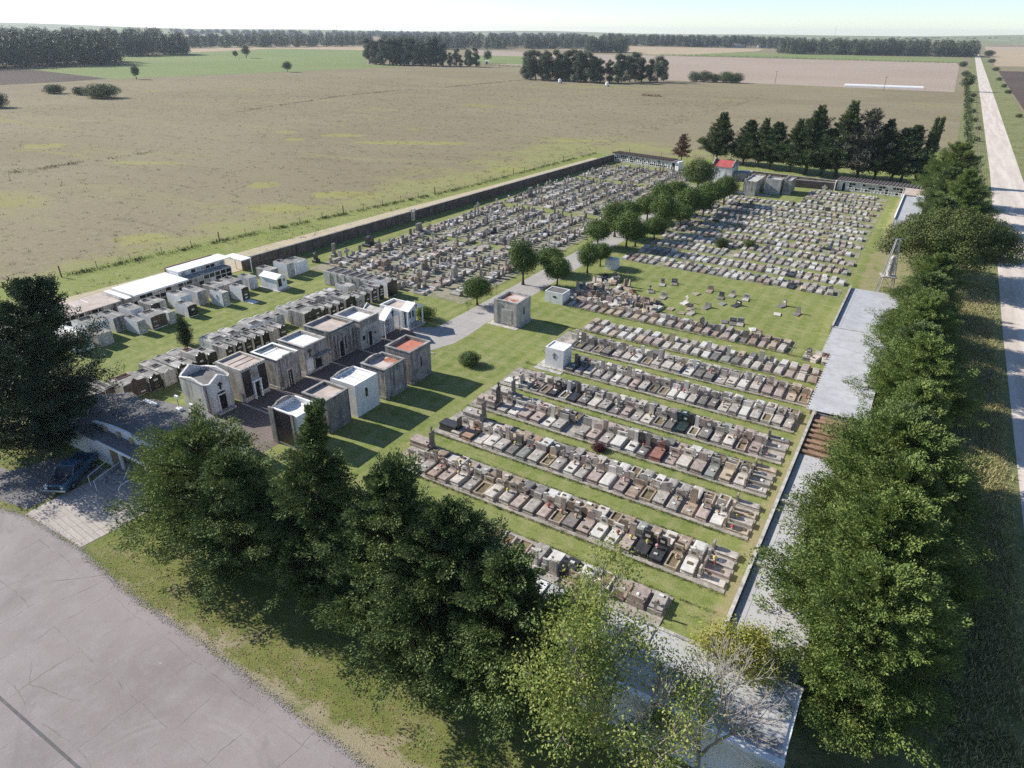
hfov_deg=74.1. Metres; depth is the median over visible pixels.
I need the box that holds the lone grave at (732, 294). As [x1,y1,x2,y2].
[727,290,735,297]
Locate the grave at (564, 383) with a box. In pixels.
[560,379,570,389]
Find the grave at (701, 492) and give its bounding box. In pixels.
[688,485,704,502]
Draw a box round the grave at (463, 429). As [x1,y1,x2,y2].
[451,417,469,437]
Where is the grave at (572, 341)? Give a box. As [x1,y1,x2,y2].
[566,333,577,345]
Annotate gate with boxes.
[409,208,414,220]
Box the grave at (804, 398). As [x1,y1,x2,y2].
[797,388,810,404]
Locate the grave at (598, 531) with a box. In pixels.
[589,515,608,540]
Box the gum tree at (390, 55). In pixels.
[385,38,398,64]
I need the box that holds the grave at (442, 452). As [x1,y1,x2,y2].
[432,448,450,463]
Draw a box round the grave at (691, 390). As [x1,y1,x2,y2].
[688,383,701,393]
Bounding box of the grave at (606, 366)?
[604,362,611,372]
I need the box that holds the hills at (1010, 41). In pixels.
[8,28,1023,44]
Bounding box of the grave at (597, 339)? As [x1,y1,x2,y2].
[593,337,602,345]
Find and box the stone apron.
[26,479,153,546]
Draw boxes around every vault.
[534,340,571,374]
[545,286,569,304]
[605,256,619,269]
[742,174,765,195]
[764,175,784,194]
[782,175,796,194]
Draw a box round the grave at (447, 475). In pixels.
[437,462,457,483]
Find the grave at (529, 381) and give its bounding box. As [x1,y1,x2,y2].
[521,372,535,388]
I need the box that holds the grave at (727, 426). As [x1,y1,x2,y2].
[722,422,733,435]
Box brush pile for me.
[642,93,661,96]
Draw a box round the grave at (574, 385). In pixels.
[565,380,578,391]
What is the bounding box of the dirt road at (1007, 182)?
[975,53,1023,524]
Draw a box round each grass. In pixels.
[674,151,948,184]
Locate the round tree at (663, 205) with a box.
[649,189,682,233]
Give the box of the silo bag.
[845,84,923,88]
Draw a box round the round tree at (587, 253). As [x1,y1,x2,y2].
[575,240,600,272]
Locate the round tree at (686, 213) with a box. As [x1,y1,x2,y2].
[673,200,693,227]
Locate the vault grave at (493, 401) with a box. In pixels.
[476,382,500,408]
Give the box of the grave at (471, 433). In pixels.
[462,420,480,441]
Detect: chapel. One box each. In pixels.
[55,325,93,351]
[259,270,291,291]
[363,302,400,338]
[379,298,424,330]
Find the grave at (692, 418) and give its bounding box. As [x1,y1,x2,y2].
[688,414,699,425]
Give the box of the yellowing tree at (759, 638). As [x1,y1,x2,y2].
[680,608,792,702]
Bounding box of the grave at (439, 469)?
[426,457,446,479]
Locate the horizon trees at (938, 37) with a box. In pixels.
[890,36,1008,39]
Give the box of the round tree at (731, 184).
[713,175,741,204]
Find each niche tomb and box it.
[71,314,110,330]
[87,378,115,393]
[87,386,104,394]
[88,327,114,347]
[97,309,125,332]
[108,371,148,396]
[117,303,143,316]
[123,315,147,334]
[133,368,162,391]
[137,308,167,329]
[138,298,160,310]
[138,359,159,368]
[146,363,177,386]
[147,296,166,307]
[153,354,176,361]
[157,307,176,323]
[160,358,186,381]
[166,290,192,307]
[166,347,183,358]
[174,300,198,317]
[176,357,197,364]
[179,347,206,365]
[182,285,208,305]
[197,347,217,365]
[198,332,226,349]
[202,282,224,297]
[210,288,230,306]
[211,279,232,295]
[212,342,233,358]
[217,327,239,338]
[220,276,242,284]
[221,338,243,352]
[229,283,249,301]
[230,325,249,332]
[231,335,252,353]
[237,273,258,289]
[237,317,263,328]
[240,331,261,349]
[248,328,269,345]
[253,314,275,324]
[256,265,278,279]
[257,325,278,342]
[264,311,285,324]
[266,322,286,337]
[273,259,295,277]
[275,305,292,321]
[285,256,308,274]
[285,301,303,306]
[289,303,321,327]
[296,299,314,304]
[302,293,325,304]
[313,304,328,315]
[315,291,332,299]
[317,302,336,315]
[322,287,341,293]
[323,267,341,284]
[325,299,343,312]
[330,268,347,285]
[330,291,355,308]
[335,281,355,292]
[338,270,355,281]
[345,271,361,283]
[346,291,363,306]
[352,273,370,289]
[352,290,369,304]
[359,286,376,302]
[360,274,377,285]
[365,282,383,299]
[373,276,397,297]
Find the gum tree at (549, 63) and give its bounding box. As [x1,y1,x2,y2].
[544,50,554,79]
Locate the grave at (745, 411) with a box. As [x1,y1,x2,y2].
[737,400,751,418]
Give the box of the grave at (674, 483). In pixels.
[667,477,679,494]
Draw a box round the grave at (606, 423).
[603,419,616,432]
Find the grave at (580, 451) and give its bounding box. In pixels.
[568,447,586,461]
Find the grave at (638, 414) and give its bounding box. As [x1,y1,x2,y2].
[630,404,644,420]
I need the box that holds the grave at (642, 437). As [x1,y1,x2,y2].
[638,430,651,443]
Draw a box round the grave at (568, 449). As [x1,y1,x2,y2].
[558,444,575,458]
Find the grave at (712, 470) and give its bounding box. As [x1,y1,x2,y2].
[703,457,720,479]
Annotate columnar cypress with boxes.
[914,117,940,182]
[924,116,946,175]
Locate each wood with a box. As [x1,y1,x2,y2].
[0,25,164,42]
[0,29,124,67]
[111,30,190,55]
[379,32,590,48]
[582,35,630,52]
[600,32,793,48]
[775,37,981,56]
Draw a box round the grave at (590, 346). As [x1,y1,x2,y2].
[582,338,594,350]
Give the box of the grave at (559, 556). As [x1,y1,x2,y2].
[541,550,566,570]
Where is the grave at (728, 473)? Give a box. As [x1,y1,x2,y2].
[718,461,735,483]
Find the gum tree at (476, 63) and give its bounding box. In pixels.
[472,48,479,66]
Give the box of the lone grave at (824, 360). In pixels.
[821,353,829,365]
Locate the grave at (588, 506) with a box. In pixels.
[581,501,597,517]
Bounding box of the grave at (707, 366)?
[702,362,711,371]
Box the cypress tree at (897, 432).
[777,407,1017,549]
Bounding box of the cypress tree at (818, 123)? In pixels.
[783,105,837,173]
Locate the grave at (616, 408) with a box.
[608,397,622,414]
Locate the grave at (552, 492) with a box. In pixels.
[542,488,559,503]
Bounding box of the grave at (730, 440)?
[722,428,736,448]
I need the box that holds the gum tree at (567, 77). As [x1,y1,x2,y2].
[561,51,573,80]
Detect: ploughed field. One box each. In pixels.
[0,70,106,84]
[998,71,1023,108]
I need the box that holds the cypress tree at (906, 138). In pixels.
[875,127,924,181]
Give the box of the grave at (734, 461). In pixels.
[728,457,740,469]
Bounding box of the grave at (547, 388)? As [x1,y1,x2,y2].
[539,378,553,394]
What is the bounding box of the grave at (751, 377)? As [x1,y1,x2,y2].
[743,371,755,382]
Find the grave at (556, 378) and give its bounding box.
[551,376,562,386]
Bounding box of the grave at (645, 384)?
[638,374,650,391]
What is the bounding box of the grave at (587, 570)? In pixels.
[578,564,597,584]
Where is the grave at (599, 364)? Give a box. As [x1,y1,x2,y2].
[593,360,600,369]
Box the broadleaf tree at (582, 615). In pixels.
[487,524,692,767]
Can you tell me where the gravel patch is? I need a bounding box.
[0,457,104,508]
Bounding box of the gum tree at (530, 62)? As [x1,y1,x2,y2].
[522,48,538,79]
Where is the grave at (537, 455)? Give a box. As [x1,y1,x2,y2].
[527,442,546,464]
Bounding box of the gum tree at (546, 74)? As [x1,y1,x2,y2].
[539,50,554,80]
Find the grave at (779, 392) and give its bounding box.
[773,381,785,398]
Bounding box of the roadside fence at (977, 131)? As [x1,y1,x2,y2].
[976,96,979,175]
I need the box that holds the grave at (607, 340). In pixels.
[603,338,613,347]
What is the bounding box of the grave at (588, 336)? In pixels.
[586,334,594,342]
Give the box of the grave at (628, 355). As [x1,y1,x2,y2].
[621,345,633,360]
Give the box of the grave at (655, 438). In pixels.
[651,434,662,447]
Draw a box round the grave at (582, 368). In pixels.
[574,360,588,374]
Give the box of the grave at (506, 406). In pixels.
[497,395,513,413]
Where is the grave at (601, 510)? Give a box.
[593,505,610,522]
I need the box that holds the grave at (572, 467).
[563,454,579,475]
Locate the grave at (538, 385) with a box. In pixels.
[530,377,544,391]
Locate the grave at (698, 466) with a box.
[689,451,707,474]
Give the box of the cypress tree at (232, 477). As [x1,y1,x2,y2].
[158,443,313,600]
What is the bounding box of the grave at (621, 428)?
[614,426,628,435]
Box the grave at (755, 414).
[749,403,761,421]
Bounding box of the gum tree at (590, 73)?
[581,52,598,82]
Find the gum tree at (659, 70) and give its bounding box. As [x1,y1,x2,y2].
[649,55,664,82]
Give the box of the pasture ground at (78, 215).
[0,35,1023,446]
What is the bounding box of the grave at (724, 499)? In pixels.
[715,493,731,510]
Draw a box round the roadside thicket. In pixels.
[962,86,975,144]
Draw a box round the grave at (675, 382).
[670,379,680,388]
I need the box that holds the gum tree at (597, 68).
[590,55,600,82]
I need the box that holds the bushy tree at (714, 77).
[709,73,720,81]
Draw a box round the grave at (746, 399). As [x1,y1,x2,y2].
[741,398,753,406]
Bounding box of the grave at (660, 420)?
[652,410,666,427]
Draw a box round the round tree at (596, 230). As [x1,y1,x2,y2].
[582,219,613,243]
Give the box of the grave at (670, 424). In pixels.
[663,412,677,431]
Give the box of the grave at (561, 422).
[551,412,569,430]
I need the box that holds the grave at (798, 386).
[788,382,802,394]
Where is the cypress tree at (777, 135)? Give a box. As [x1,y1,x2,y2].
[758,121,788,168]
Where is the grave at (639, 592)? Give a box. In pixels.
[626,583,652,610]
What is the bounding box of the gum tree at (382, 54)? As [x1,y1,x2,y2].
[376,39,388,64]
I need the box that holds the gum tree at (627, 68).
[615,53,630,82]
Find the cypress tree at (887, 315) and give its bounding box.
[861,287,978,371]
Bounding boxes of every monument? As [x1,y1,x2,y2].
[312,252,319,262]
[331,243,337,257]
[362,235,377,247]
[377,258,393,270]
[413,222,423,232]
[422,258,429,270]
[448,265,460,281]
[496,236,506,245]
[526,187,534,197]
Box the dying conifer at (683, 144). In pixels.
[670,133,691,160]
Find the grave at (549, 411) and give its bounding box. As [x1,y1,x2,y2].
[547,406,562,416]
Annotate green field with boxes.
[31,49,402,78]
[472,55,523,64]
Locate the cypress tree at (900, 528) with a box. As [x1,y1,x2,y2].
[741,486,1002,729]
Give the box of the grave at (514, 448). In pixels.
[505,434,522,456]
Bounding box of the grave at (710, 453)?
[701,448,714,462]
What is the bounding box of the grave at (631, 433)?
[627,427,640,440]
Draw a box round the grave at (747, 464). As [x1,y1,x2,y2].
[738,460,753,472]
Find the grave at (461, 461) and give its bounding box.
[451,455,470,470]
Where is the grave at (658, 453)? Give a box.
[649,441,665,462]
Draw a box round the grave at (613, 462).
[604,459,619,472]
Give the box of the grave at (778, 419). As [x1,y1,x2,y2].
[771,407,783,426]
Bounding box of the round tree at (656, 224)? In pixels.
[644,215,669,239]
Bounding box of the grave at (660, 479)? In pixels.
[650,474,667,490]
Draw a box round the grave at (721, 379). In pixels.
[714,369,726,384]
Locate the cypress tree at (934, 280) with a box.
[864,270,966,343]
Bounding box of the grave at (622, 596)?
[612,579,633,601]
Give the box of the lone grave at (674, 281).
[671,278,677,285]
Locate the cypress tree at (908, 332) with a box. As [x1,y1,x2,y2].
[842,318,964,421]
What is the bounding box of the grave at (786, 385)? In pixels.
[778,380,788,390]
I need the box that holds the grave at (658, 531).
[651,526,663,544]
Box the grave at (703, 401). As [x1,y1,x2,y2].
[696,391,709,407]
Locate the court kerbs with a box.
[241,339,434,414]
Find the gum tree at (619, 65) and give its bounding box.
[611,53,626,82]
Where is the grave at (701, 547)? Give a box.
[688,540,708,561]
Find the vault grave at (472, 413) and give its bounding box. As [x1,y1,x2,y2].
[462,396,486,421]
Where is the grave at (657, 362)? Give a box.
[650,349,663,367]
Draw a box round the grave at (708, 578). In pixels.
[697,564,726,589]
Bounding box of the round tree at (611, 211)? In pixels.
[600,197,631,236]
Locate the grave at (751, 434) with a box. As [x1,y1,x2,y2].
[746,428,756,442]
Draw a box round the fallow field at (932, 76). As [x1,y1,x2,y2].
[471,50,959,91]
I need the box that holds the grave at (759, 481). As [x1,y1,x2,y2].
[747,469,771,487]
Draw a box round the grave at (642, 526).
[636,521,649,538]
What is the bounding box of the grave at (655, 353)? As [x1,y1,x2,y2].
[652,349,658,359]
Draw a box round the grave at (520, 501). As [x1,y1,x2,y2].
[509,486,529,510]
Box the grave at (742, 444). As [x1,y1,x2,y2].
[735,431,747,451]
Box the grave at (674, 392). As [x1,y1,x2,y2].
[666,383,680,399]
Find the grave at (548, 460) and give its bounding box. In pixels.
[539,446,556,467]
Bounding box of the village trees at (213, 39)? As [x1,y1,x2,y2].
[175,31,373,47]
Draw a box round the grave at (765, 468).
[754,457,776,474]
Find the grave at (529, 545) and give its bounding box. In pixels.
[517,539,532,553]
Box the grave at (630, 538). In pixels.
[618,521,636,553]
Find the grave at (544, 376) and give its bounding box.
[541,372,553,383]
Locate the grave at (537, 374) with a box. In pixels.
[531,371,540,381]
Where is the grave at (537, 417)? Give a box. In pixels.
[529,405,545,423]
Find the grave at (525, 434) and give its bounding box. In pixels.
[515,430,533,445]
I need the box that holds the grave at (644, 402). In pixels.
[634,399,648,409]
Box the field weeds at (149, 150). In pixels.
[2,79,525,174]
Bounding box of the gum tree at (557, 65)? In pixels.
[552,53,563,80]
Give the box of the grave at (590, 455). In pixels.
[580,452,596,465]
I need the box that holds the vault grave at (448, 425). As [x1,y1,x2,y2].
[439,416,462,432]
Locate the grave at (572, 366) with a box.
[565,353,578,371]
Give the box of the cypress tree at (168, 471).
[103,398,286,566]
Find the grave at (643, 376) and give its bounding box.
[641,372,650,381]
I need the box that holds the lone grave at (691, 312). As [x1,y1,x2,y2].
[685,307,695,315]
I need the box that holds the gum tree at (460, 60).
[457,55,463,66]
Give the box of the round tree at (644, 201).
[634,193,656,220]
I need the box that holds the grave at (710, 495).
[701,491,716,505]
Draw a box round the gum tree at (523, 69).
[520,51,529,77]
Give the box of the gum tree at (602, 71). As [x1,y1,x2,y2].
[598,58,606,81]
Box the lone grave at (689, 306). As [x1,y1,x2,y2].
[686,303,693,310]
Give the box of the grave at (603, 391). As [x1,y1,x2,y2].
[594,389,607,397]
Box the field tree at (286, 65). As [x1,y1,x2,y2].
[281,61,291,71]
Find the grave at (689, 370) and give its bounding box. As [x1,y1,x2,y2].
[682,362,694,375]
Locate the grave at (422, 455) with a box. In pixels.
[409,449,425,468]
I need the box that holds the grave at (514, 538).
[499,533,517,545]
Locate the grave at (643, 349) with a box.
[641,345,649,356]
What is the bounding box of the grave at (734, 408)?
[727,397,740,415]
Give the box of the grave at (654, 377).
[650,375,660,383]
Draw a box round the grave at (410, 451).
[405,448,416,458]
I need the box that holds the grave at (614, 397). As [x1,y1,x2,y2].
[604,392,617,400]
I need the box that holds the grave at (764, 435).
[758,432,767,443]
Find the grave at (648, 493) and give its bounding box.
[639,478,656,502]
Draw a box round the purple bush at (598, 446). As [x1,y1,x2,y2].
[590,441,607,451]
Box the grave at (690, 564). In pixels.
[680,547,698,576]
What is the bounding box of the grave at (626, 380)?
[619,365,631,386]
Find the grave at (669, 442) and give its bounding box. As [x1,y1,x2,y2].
[663,437,676,451]
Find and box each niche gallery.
[0,253,252,346]
[514,574,803,767]
[612,151,683,170]
[714,561,809,683]
[751,498,815,576]
[777,450,842,510]
[797,410,859,460]
[806,354,878,422]
[821,328,886,361]
[829,285,898,336]
[833,176,921,197]
[891,194,923,228]
[903,188,924,196]
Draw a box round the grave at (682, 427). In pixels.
[675,414,688,433]
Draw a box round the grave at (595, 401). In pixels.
[587,392,603,408]
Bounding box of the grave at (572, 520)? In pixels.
[561,504,582,531]
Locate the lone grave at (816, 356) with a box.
[809,350,822,363]
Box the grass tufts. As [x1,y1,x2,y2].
[419,305,819,636]
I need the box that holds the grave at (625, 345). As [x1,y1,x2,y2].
[621,342,629,352]
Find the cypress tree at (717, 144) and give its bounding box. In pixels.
[696,112,739,156]
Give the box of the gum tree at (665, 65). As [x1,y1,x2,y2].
[661,59,668,81]
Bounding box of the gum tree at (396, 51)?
[389,37,401,63]
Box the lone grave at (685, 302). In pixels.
[679,295,689,304]
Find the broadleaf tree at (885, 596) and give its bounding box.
[752,545,978,767]
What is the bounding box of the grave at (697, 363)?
[690,359,701,369]
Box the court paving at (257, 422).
[214,327,415,455]
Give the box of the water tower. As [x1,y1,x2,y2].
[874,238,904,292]
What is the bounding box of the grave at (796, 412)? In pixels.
[786,408,800,421]
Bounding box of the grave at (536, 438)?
[529,435,542,447]
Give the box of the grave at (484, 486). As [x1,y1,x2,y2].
[473,475,494,497]
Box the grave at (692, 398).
[686,384,698,404]
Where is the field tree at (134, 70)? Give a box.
[130,65,138,78]
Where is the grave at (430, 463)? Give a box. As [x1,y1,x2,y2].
[418,452,436,474]
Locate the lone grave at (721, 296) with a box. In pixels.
[717,291,724,299]
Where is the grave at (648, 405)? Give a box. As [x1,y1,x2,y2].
[645,401,659,412]
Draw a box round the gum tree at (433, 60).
[423,37,437,65]
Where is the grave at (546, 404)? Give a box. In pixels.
[536,402,552,411]
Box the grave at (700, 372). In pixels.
[693,364,705,378]
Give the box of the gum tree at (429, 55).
[422,39,434,65]
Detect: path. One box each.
[412,180,716,349]
[688,185,770,196]
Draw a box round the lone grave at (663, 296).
[658,292,667,299]
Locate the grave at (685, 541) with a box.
[677,534,692,554]
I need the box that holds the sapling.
[605,695,691,767]
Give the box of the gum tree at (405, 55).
[400,38,412,65]
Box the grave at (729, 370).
[722,367,732,377]
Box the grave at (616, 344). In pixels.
[611,341,621,349]
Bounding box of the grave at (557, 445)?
[547,443,560,454]
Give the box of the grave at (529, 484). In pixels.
[518,480,536,494]
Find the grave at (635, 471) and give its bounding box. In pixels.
[628,466,642,481]
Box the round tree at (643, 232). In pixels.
[629,222,649,246]
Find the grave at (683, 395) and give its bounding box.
[676,380,688,401]
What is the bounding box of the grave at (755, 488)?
[743,475,767,494]
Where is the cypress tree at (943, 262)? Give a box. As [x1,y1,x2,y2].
[880,252,976,321]
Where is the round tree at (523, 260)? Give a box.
[507,236,539,284]
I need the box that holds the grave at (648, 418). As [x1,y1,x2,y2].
[640,403,654,424]
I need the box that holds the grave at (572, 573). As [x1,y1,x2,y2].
[562,569,579,590]
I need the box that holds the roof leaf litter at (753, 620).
[599,437,830,746]
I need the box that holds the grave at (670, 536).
[662,530,678,549]
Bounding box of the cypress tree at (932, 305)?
[860,294,978,379]
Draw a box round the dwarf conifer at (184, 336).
[174,314,193,345]
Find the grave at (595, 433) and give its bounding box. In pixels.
[585,423,602,441]
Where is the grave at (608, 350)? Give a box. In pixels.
[600,342,614,355]
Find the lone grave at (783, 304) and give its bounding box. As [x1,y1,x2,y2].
[776,299,786,307]
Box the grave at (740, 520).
[727,506,753,527]
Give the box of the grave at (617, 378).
[609,369,622,383]
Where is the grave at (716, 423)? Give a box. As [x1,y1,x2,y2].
[712,420,721,431]
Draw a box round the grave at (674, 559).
[663,542,683,570]
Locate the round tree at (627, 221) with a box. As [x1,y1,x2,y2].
[611,208,644,248]
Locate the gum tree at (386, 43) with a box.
[383,39,393,64]
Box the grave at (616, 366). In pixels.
[612,363,623,374]
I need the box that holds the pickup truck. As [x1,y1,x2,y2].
[42,452,99,491]
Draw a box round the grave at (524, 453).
[515,438,533,460]
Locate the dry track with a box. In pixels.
[60,158,596,303]
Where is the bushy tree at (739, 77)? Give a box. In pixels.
[729,72,745,82]
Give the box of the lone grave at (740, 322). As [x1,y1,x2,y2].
[736,317,744,326]
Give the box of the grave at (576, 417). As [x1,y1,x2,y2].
[569,411,584,423]
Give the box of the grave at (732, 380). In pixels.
[725,371,739,386]
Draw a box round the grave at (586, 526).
[576,510,595,536]
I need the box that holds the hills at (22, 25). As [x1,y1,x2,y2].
[0,22,1023,37]
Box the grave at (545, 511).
[536,495,554,519]
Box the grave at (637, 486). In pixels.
[624,477,644,498]
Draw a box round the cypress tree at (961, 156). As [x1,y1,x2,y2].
[906,141,988,194]
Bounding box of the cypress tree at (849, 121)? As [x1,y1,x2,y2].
[811,100,876,176]
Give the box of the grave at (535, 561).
[530,547,538,568]
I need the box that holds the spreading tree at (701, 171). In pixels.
[681,156,719,186]
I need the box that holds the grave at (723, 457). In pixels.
[715,453,727,467]
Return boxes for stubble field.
[556,47,762,54]
[985,47,1023,66]
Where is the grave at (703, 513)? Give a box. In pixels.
[694,497,711,522]
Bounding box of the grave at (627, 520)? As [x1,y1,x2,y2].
[620,515,636,532]
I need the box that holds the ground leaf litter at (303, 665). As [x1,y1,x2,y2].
[83,536,625,767]
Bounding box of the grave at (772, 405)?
[766,402,777,413]
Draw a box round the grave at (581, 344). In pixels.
[573,331,585,348]
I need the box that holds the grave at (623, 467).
[616,462,630,477]
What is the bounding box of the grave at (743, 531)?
[722,514,749,536]
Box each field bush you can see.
[0,93,9,106]
[41,84,66,93]
[70,86,85,94]
[80,83,122,98]
[958,61,968,66]
[960,70,970,76]
[983,50,996,55]
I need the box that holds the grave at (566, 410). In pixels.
[557,407,573,418]
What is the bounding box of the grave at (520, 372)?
[515,370,524,379]
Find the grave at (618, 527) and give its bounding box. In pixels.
[603,521,624,547]
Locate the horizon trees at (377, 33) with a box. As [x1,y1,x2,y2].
[169,28,587,37]
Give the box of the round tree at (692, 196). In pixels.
[674,185,711,220]
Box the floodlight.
[174,395,183,411]
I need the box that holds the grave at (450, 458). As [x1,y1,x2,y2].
[445,454,459,467]
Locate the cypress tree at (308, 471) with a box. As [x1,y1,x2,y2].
[249,397,366,615]
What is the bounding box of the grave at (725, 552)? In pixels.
[712,539,739,561]
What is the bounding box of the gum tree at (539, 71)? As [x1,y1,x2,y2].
[536,52,545,80]
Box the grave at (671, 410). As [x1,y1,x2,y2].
[666,407,678,418]
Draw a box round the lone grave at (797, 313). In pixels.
[791,306,800,316]
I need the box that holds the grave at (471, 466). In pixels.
[464,461,480,475]
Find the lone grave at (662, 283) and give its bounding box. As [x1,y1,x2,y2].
[659,278,664,286]
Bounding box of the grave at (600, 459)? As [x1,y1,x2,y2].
[592,455,607,468]
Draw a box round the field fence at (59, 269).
[58,149,767,276]
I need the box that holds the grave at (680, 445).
[674,442,688,455]
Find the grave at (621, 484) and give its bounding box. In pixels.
[612,471,629,493]
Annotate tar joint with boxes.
[0,696,80,767]
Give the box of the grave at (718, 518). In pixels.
[709,503,726,526]
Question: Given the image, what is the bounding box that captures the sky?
[0,0,1023,35]
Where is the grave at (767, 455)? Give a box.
[759,444,781,461]
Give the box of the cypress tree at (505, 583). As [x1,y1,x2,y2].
[413,538,589,747]
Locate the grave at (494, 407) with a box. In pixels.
[487,394,502,409]
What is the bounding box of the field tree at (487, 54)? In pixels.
[484,49,491,60]
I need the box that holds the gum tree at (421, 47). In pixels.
[417,43,427,65]
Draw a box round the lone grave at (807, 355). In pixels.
[801,347,812,361]
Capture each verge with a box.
[0,416,685,767]
[784,56,1023,767]
[980,56,1023,181]
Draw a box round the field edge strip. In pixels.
[0,153,609,304]
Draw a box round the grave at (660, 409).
[655,405,667,415]
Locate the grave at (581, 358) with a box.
[578,355,587,364]
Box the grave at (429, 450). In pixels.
[423,445,440,459]
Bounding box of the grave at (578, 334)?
[575,329,581,340]
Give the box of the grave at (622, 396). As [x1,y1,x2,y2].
[614,394,625,404]
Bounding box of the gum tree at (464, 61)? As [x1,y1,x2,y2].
[463,49,469,65]
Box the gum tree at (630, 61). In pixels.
[623,55,637,81]
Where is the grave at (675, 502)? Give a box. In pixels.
[666,488,682,512]
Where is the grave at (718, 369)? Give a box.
[710,364,721,374]
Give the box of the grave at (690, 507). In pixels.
[680,487,698,516]
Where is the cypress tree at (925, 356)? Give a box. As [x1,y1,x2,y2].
[845,330,990,427]
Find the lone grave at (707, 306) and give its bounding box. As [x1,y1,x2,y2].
[700,302,711,309]
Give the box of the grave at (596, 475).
[586,463,604,484]
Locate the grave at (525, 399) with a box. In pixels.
[517,397,531,405]
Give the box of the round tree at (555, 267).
[540,254,575,286]
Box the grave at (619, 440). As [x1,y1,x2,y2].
[610,430,628,449]
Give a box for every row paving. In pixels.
[310,167,887,384]
[397,331,814,625]
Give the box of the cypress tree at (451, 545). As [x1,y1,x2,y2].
[305,494,543,747]
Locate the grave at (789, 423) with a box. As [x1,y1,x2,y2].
[782,413,794,429]
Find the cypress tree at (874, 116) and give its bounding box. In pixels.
[833,107,896,177]
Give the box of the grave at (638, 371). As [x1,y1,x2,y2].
[631,369,642,378]
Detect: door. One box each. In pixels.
[217,391,229,410]
[251,377,263,398]
[286,366,295,386]
[313,356,323,368]
[338,338,345,356]
[366,328,373,345]
[501,308,511,325]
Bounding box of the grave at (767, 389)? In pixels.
[761,380,773,395]
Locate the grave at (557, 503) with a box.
[554,492,572,508]
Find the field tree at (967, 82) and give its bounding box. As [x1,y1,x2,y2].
[959,73,976,89]
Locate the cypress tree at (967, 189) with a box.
[933,168,1005,217]
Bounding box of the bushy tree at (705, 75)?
[698,71,713,81]
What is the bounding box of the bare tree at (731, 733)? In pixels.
[607,634,786,767]
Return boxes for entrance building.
[55,392,251,495]
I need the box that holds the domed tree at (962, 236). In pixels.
[873,206,1023,285]
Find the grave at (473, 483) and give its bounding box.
[461,468,482,492]
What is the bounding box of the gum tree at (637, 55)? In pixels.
[631,51,642,81]
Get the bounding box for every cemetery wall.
[241,211,410,270]
[415,154,613,219]
[750,170,835,181]
[795,179,837,190]
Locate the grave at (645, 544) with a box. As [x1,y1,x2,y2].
[633,529,653,558]
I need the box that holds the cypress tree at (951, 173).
[913,166,973,213]
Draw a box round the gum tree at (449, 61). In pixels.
[446,52,452,65]
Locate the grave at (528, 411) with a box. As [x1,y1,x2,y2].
[517,402,535,419]
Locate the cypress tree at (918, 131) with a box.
[886,124,936,181]
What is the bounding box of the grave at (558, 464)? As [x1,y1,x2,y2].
[549,450,566,471]
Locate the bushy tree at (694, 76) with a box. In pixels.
[687,71,700,81]
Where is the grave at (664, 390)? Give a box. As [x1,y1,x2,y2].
[657,379,670,396]
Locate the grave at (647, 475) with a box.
[639,469,655,486]
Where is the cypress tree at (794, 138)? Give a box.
[773,118,808,171]
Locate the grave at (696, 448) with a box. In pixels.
[689,445,702,459]
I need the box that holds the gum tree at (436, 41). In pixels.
[430,37,439,65]
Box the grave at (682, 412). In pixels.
[677,409,689,421]
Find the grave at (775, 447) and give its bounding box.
[763,436,786,452]
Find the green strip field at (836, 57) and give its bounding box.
[677,52,963,62]
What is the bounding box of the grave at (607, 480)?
[598,465,616,488]
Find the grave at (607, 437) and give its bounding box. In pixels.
[598,426,614,445]
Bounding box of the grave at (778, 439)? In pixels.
[768,429,789,443]
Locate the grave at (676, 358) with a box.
[673,355,680,364]
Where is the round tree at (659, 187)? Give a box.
[649,180,674,196]
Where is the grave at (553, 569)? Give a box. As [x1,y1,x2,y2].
[543,558,559,581]
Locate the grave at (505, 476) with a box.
[495,468,513,482]
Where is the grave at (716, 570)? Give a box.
[702,555,731,579]
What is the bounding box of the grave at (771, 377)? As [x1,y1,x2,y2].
[769,375,778,387]
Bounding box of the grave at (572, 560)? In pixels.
[560,556,581,577]
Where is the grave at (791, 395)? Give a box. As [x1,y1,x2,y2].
[785,386,796,401]
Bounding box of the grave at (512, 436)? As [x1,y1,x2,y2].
[510,430,522,441]
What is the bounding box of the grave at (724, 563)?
[707,547,734,569]
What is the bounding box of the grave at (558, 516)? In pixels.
[548,496,567,525]
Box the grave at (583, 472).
[573,459,591,480]
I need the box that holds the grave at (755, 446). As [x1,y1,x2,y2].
[748,434,762,454]
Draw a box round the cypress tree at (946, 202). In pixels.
[920,196,961,251]
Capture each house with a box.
[710,157,749,181]
[731,43,744,47]
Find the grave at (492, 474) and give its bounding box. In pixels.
[486,469,495,481]
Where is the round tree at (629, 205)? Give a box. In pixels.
[621,197,642,215]
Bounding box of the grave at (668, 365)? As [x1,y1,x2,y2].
[660,355,673,370]
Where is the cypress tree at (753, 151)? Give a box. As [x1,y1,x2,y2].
[742,117,772,166]
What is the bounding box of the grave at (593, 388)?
[583,385,598,396]
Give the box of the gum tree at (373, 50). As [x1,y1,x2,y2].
[368,40,379,64]
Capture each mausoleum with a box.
[179,364,236,415]
[215,351,269,402]
[250,342,302,389]
[268,395,312,450]
[277,329,331,375]
[301,380,352,433]
[303,314,356,362]
[330,366,379,417]
[333,306,381,349]
[360,351,407,400]
[384,334,431,385]
[487,291,532,330]
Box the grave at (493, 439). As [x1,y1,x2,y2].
[483,427,501,448]
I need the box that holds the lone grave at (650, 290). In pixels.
[647,285,653,292]
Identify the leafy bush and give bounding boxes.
[416,303,438,320]
[713,238,728,247]
[742,238,755,247]
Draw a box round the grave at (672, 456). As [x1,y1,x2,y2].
[662,446,679,465]
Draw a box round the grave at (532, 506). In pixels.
[522,491,542,515]

